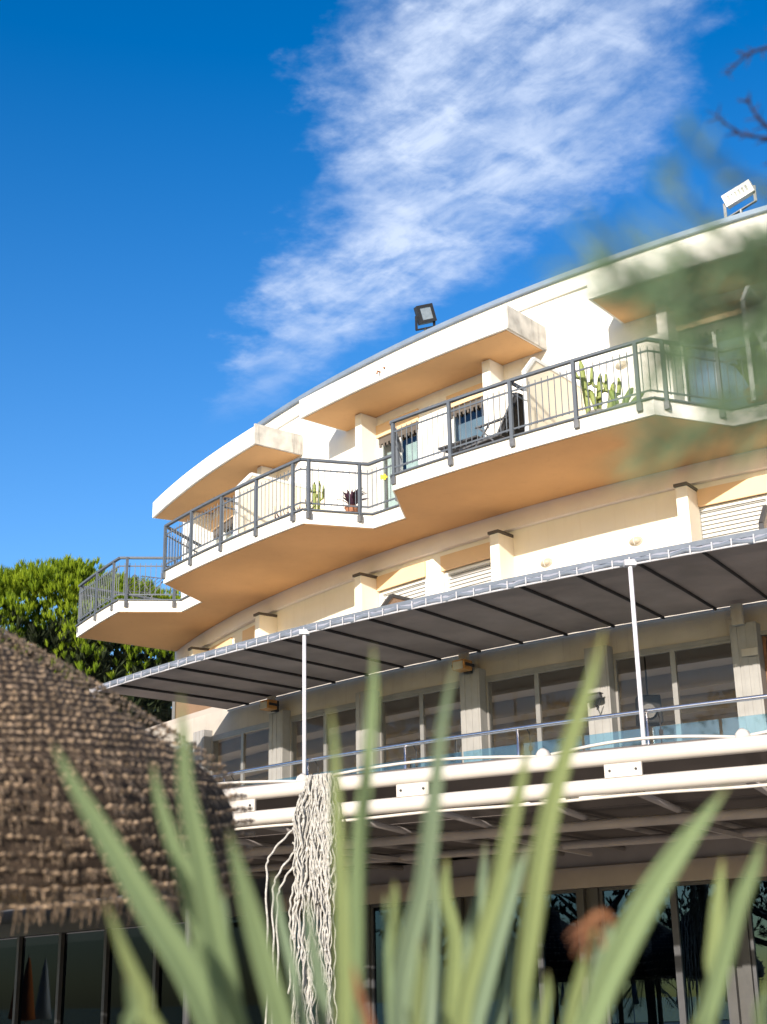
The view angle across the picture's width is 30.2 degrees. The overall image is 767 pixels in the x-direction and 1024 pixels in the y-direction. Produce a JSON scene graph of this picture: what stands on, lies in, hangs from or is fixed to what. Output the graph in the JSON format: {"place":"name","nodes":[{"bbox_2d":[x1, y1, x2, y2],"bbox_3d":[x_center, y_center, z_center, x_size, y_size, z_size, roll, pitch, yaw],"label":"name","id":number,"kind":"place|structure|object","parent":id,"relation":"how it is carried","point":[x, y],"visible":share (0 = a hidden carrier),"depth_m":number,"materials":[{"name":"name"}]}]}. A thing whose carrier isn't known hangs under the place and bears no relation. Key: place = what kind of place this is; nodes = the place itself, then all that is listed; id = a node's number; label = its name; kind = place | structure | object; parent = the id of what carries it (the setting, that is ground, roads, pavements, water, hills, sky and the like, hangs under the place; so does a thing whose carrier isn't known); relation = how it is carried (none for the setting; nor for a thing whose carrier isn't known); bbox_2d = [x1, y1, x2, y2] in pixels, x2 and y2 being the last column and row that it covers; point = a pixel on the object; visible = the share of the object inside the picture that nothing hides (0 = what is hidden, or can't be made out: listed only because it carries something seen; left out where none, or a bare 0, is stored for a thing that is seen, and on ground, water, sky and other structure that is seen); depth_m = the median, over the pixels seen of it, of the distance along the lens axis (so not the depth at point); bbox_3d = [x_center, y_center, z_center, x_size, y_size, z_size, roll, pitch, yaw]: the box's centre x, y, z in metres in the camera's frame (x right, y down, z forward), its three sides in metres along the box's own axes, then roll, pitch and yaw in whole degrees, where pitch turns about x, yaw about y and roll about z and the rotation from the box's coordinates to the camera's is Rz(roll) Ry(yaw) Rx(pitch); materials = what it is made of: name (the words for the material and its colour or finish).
{"place":"outdoors","nodes":[
{"label":"outdoors","id":0,"kind":"place"},
{"bbox_2d":[0,0,766,722],"label":"sky","id":1,"kind":"structure","parent":0,"point":[213,212],"materials":[{"name":"blue"}]},
{"bbox_2d":[455,739,461,762],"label":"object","id":2,"kind":"object","parent":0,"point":[458,745],"visible":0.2,"depth_m":21.30,"materials":[{"name":"clear glass"}]},
{"bbox_2d":[740,340,766,400],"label":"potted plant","id":3,"kind":"object","parent":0,"point":[746,377],"visible":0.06,"depth_m":21.87,"materials":[{"name":"plant"}]},
{"label":"ground","id":4,"kind":"structure","parent":0,"visible":0},
{"bbox_2d":[0,553,180,727],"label":"stone pine","id":5,"kind":"object","parent":4,"relation":"on","point":[48,582],"visible":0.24,"depth_m":46.48,"materials":[{"name":"green plant"}]},
{"bbox_2d":[0,626,255,934],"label":"thatched parasol","id":6,"kind":"object","parent":4,"relation":"on","point":[109,752],"visible":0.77,"depth_m":4.90,"materials":[{"name":"brown plant"}]},
{"bbox_2d":[0,206,766,1023],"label":"hotel building","id":7,"kind":"structure","parent":4,"relation":"on","point":[428,518],"depth_m":24.25,"materials":[{"name":"white paint"}]},
{"bbox_2d":[127,574,163,598],"bbox_3d":[-5.550,2.022,32.996,0.647,1.034,1.322,8,-21,-26],"label":"drying rack","id":8,"kind":"object","parent":7,"relation":"on","point":[143,586],"visible":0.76,"depth_m":32.94,"materials":[{"name":"white metal"}]},
{"bbox_2d":[209,637,231,649],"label":"shuttered window","id":9,"kind":"structure","parent":7,"relation":"in","point":[228,641],"depth_m":31.94,"materials":[{"name":"beige paint"}]},
{"bbox_2d":[211,505,232,543],"bbox_3d":[-3.675,1.200,32.892,0.214,2.438,1.282,9,-22,-28],"label":"balcony door","id":10,"kind":"structure","parent":7,"relation":"in","point":[215,521],"depth_m":33.07,"materials":[{"name":"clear glass"}]},
{"bbox_2d":[211,732,241,780],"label":"veranda window","id":11,"kind":"structure","parent":7,"relation":"in","point":[240,733],"depth_m":24.87,"materials":[{"name":"grey metal"}]},
{"bbox_2d":[242,625,254,640],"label":"shuttered window","id":12,"kind":"structure","parent":7,"relation":"in","point":[249,633],"depth_m":30.88,"materials":[{"name":"beige paint"}]},
{"bbox_2d":[242,725,268,785],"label":"veranda window","id":13,"kind":"structure","parent":7,"relation":"in","point":[264,727],"depth_m":24.29,"materials":[{"name":"grey metal"}]},
{"bbox_2d":[259,699,278,711],"bbox_3d":[-1.873,3.199,23.498,0.297,0.180,0.270,16,-25,-41],"label":"spot lamp","id":14,"kind":"object","parent":7,"relation":"attached to","point":[269,705],"visible":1,"depth_m":23.41,"materials":[{"name":"orange glass"}]},
{"bbox_2d":[273,500,316,517],"bbox_3d":[-1.677,0.054,26.646,0.444,0.468,1.249,17,-26,-42],"label":"planter trough","id":15,"kind":"object","parent":7,"relation":"on","point":[290,509],"visible":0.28,"depth_m":26.67,"materials":[{"name":"white plant"}]},
{"bbox_2d":[290,712,324,779],"bbox_3d":[-1.212,4.398,22.913,0.046,2.228,0.859,17,-26,-42],"label":"veranda window","id":16,"kind":"structure","parent":7,"relation":"in","point":[320,714],"depth_m":23.26,"materials":[{"name":"grey metal"}]},
{"bbox_2d":[291,910,331,1023],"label":"storefront window","id":17,"kind":"structure","parent":7,"relation":"in","point":[301,912],"depth_m":23.03,"materials":[{"name":"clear glass"}]},
{"bbox_2d":[311,480,323,508],"bbox_3d":[-1.282,-0.213,26.433,0.295,0.821,0.282,-13,-22,31],"label":"potted cactus","id":18,"kind":"object","parent":7,"relation":"on","point":[315,497],"visible":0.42,"depth_m":26.47,"materials":[{"name":"green plant"}]},
{"bbox_2d":[331,908,335,1023],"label":"storefront window","id":19,"kind":"structure","parent":7,"relation":"in","point":[332,928],"depth_m":22.50,"materials":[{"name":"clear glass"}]},
{"bbox_2d":[325,706,355,772],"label":"veranda window","id":20,"kind":"structure","parent":7,"relation":"in","point":[353,707],"depth_m":22.76,"materials":[{"name":"grey metal"}]},
{"bbox_2d":[336,489,368,511],"bbox_3d":[-0.574,-0.185,26.237,0.572,0.614,0.568,-18,-25,41],"label":"potted plant","id":21,"kind":"object","parent":7,"relation":"on","point":[352,501],"visible":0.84,"depth_m":26.16,"materials":[{"name":"purple plant"}]},
{"bbox_2d":[380,474,386,479],"bbox_3d":[0.003,-0.636,25.860,0.131,0.132,0.060,-1,-19,0],"label":"toy windmill","id":22,"kind":"object","parent":7,"relation":"attached to","point":[383,477],"visible":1,"depth_m":25.84,"materials":[{"name":"yellow plastic"}]},
{"bbox_2d":[370,902,424,1023],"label":"storefront window","id":23,"kind":"structure","parent":7,"relation":"in","point":[378,968],"depth_m":21.82,"materials":[{"name":"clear glass"}]},
{"bbox_2d":[376,408,419,509],"bbox_3d":[0.348,-0.685,27.643,0.214,2.438,1.205,16,-25,-40],"label":"balcony door","id":24,"kind":"structure","parent":7,"relation":"in","point":[383,431],"depth_m":27.87,"materials":[{"name":"white glass"}]},
{"bbox_2d":[376,561,425,605],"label":"shuttered window","id":25,"kind":"structure","parent":7,"relation":"in","point":[416,589],"depth_m":26.84,"materials":[{"name":"orange paint"}]},
{"bbox_2d":[379,692,422,770],"bbox_3d":[0.284,3.901,21.555,0.859,2.228,0.046,-17,-25,39],"label":"veranda window","id":26,"kind":"structure","parent":7,"relation":"in","point":[381,702],"depth_m":21.89,"materials":[{"name":"grey metal"}]},
{"bbox_2d":[414,303,436,330],"bbox_3d":[0.810,-3.787,28.013,0.452,0.652,0.330,4,-20,-16],"label":"floodlight","id":27,"kind":"object","parent":7,"relation":"on","point":[424,313],"visible":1,"depth_m":27.92,"materials":[{"name":"black plastic"}]},
{"bbox_2d":[89,528,766,773],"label":"awning","id":28,"kind":"object","parent":7,"relation":"on","point":[714,574],"visible":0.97,"depth_m":19.39,"materials":[{"name":"grey fabric"}]},
{"bbox_2d":[423,898,454,1023],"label":"storefront window","id":29,"kind":"structure","parent":7,"relation":"in","point":[442,928],"depth_m":21.08,"materials":[{"name":"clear glass"}]},
{"bbox_2d":[421,685,459,766],"bbox_3d":[0.928,3.706,21.021,0.859,2.228,0.046,-17,-24,38],"label":"veranda window","id":30,"kind":"structure","parent":7,"relation":"in","point":[423,694],"depth_m":21.44,"materials":[{"name":"grey metal"}]},
{"bbox_2d":[437,435,482,456],"bbox_3d":[1.419,-0.897,24.063,0.840,0.476,0.555,-17,-25,38],"label":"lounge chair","id":31,"kind":"object","parent":7,"relation":"on","point":[456,444],"visible":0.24,"depth_m":24.04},
{"bbox_2d":[451,659,473,673],"bbox_3d":[1.172,2.254,20.801,0.270,0.180,0.297,-16,-24,37],"label":"spot lamp","id":32,"kind":"object","parent":7,"relation":"attached to","point":[464,666],"visible":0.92,"depth_m":20.70,"materials":[{"name":"orange glass"}]},
{"bbox_2d":[446,382,484,442],"bbox_3d":[1.661,-1.146,26.379,1.050,2.438,0.213,-18,-25,41],"label":"balcony door","id":33,"kind":"structure","parent":7,"relation":"in","point":[467,400],"depth_m":26.69,"materials":[{"name":"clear glass"}]},
{"bbox_2d":[440,542,491,590],"bbox_3d":[1.570,1.941,25.442,1.226,2.640,0.184,-18,-26,41],"label":"shuttered window","id":34,"kind":"structure","parent":7,"relation":"in","point":[477,573],"depth_m":25.76,"materials":[{"name":"orange paint"}]},
{"bbox_2d":[214,694,766,786],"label":"glass balustrade","id":35,"kind":"object","parent":7,"relation":"on","point":[615,715],"visible":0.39,"depth_m":17.22,"materials":[{"name":"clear glass"}]},
{"bbox_2d":[459,392,524,450],"bbox_3d":[1.920,-1.303,23.740,1.262,1.029,0.590,-16,-24,37],"label":"deck chair","id":36,"kind":"object","parent":7,"relation":"on","point":[503,423],"visible":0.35,"depth_m":23.48,"materials":[{"name":"black plastic"}]},
{"bbox_2d":[486,671,539,759],"bbox_3d":[1.875,3.434,20.285,0.873,2.228,0.046,-15,-24,36],"label":"veranda window","id":37,"kind":"structure","parent":7,"relation":"in","point":[530,673],"depth_m":20.59,"materials":[{"name":"grey metal"}]},
{"bbox_2d":[485,893,541,1023],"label":"storefront window","id":38,"kind":"structure","parent":7,"relation":"in","point":[516,923],"depth_m":20.23,"materials":[{"name":"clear glass"}]},
{"bbox_2d":[540,558,552,567],"bbox_3d":[2.775,0.864,24.473,0.260,0.170,0.103,-17,-24,38],"label":"wall lamp","id":39,"kind":"object","parent":7,"relation":"attached to","point":[546,562],"visible":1,"depth_m":24.45,"materials":[{"name":"white glass"}]},
{"bbox_2d":[536,663,584,747],"bbox_3d":[2.565,3.248,19.784,0.873,2.228,0.046,-15,-23,34],"label":"veranda window","id":40,"kind":"structure","parent":7,"relation":"in","point":[538,673],"depth_m":20.18,"materials":[{"name":"grey metal"}]},
{"bbox_2d":[539,889,582,1023],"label":"storefront window","id":41,"kind":"structure","parent":7,"relation":"in","point":[557,958],"depth_m":19.81,"materials":[{"name":"black glass"}]},
{"bbox_2d":[591,692,602,709],"bbox_3d":[2.874,2.588,19.359,0.260,0.241,0.185,-14,-23,33],"label":"security camera","id":42,"kind":"object","parent":7,"relation":"attached to","point":[596,695],"visible":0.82,"depth_m":19.29,"materials":[{"name":"black plastic"}]},
{"bbox_2d":[576,361,620,413],"bbox_3d":[3.394,-1.867,22.434,0.667,1.174,0.376,-12,-22,28],"label":"potted cactus","id":43,"kind":"object","parent":7,"relation":"on","point":[590,391],"visible":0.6,"depth_m":22.43,"materials":[{"name":"green plant"}]},
{"bbox_2d":[615,360,626,369],"bbox_3d":[4.073,-2.543,24.479,0.260,0.170,0.103,-15,-23,35],"label":"wall lamp","id":44,"kind":"object","parent":7,"relation":"attached to","point":[622,363],"visible":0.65,"depth_m":24.45,"materials":[{"name":"white glass"}]},
{"bbox_2d":[609,388,643,404],"bbox_3d":[3.768,-1.674,22.046,0.599,0.544,0.330,-1,-19,0],"label":"potted cactus","id":45,"kind":"object","parent":7,"relation":"on","point":[612,394],"visible":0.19,"depth_m":22.02,"materials":[{"name":"green plant"}]},
{"bbox_2d":[629,536,642,545],"bbox_3d":[4.135,0.471,23.437,0.260,0.170,0.103,-15,-23,35],"label":"wall lamp","id":46,"kind":"object","parent":7,"relation":"attached to","point":[636,541],"visible":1,"depth_m":23.41,"materials":[{"name":"white glass"}]},
{"bbox_2d":[599,885,682,1023],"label":"storefront window","id":47,"kind":"structure","parent":7,"relation":"in","point":[649,992],"depth_m":18.95,"materials":[{"name":"black glass"}]},
{"bbox_2d":[613,649,679,746],"bbox_3d":[3.567,2.995,19.104,0.873,2.228,0.046,-14,-23,32],"label":"veranda window","id":48,"kind":"structure","parent":7,"relation":"in","point":[669,651],"depth_m":19.37,"materials":[{"name":"grey metal"}]},
{"bbox_2d":[635,656,663,726],"bbox_3d":[3.668,2.316,19.830,0.339,1.300,0.344,-1,-19,0],"label":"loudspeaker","id":49,"kind":"object","parent":7,"relation":"hanging from","point":[651,701],"visible":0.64,"depth_m":19.62,"materials":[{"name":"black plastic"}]},
{"bbox_2d":[672,640,730,740],"bbox_3d":[4.290,2.823,18.646,0.873,2.228,0.046,-13,-22,31],"label":"veranda window","id":50,"kind":"structure","parent":7,"relation":"in","point":[674,650],"depth_m":19.01,"materials":[{"name":"grey metal"}]},
{"bbox_2d":[672,880,731,1023],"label":"storefront window","id":51,"kind":"structure","parent":7,"relation":"in","point":[692,900],"depth_m":18.68,"materials":[{"name":"black glass"}]},
{"bbox_2d":[677,305,746,405],"bbox_3d":[5.520,-2.230,23.447,1.308,2.438,0.215,-13,-23,32],"label":"balcony door","id":52,"kind":"structure","parent":7,"relation":"in","point":[705,378],"depth_m":23.65,"materials":[{"name":"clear glass"}]},
{"bbox_2d":[697,475,766,539],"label":"shuttered window","id":53,"kind":"structure","parent":7,"relation":"in","point":[743,515],"depth_m":22.66,"materials":[{"name":"orange paint"}]},
{"bbox_2d":[721,185,756,217],"bbox_3d":[6.030,-5.241,24.016,0.588,0.608,0.314,-13,-22,32],"label":"floodlight","id":54,"kind":"object","parent":7,"relation":"on","point":[733,197],"visible":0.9,"depth_m":23.96,"materials":[{"name":"white metal"}]},
{"bbox_2d":[741,647,757,656],"bbox_3d":[4.735,1.811,18.393,0.220,0.100,0.016,-12,-22,30],"label":"notice plate","id":55,"kind":"object","parent":7,"relation":"attached to","point":[749,652],"visible":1,"depth_m":18.38,"materials":[{"name":"beige paint"}]},
{"bbox_2d":[747,877,766,1015],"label":"storefront window","id":56,"kind":"structure","parent":7,"relation":"in","point":[757,906],"depth_m":18.24,"materials":[{"name":"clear glass"}]},
{"bbox_2d":[762,636,766,678],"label":"slatted door","id":57,"kind":"structure","parent":7,"relation":"in","point":[764,638],"depth_m":18.54,"materials":[{"name":"brown wood"}]},
{"bbox_2d":[1,728,766,1023],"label":"pipe canopy","id":58,"kind":"object","parent":4,"relation":"on","point":[476,796],"visible":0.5,"depth_m":15.92,"materials":[{"name":"white metal"}]},
{"bbox_2d":[264,772,335,1023],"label":"rope fringe","id":59,"kind":"object","parent":58,"relation":"hanging from","point":[318,839],"visible":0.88,"depth_m":15.74,"materials":[{"name":"white fabric"}]},
{"bbox_2d":[52,627,766,1023],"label":"sword leaf plant","id":60,"kind":"object","parent":4,"relation":"on","point":[204,975],"visible":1,"depth_m":1.80,"materials":[{"name":"green plant"}]},
{"bbox_2d":[521,39,766,499],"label":"needle tree","id":61,"kind":"object","parent":4,"relation":"on","point":[739,260],"visible":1,"depth_m":0.92,"materials":[{"name":"green plant"}]}
]}

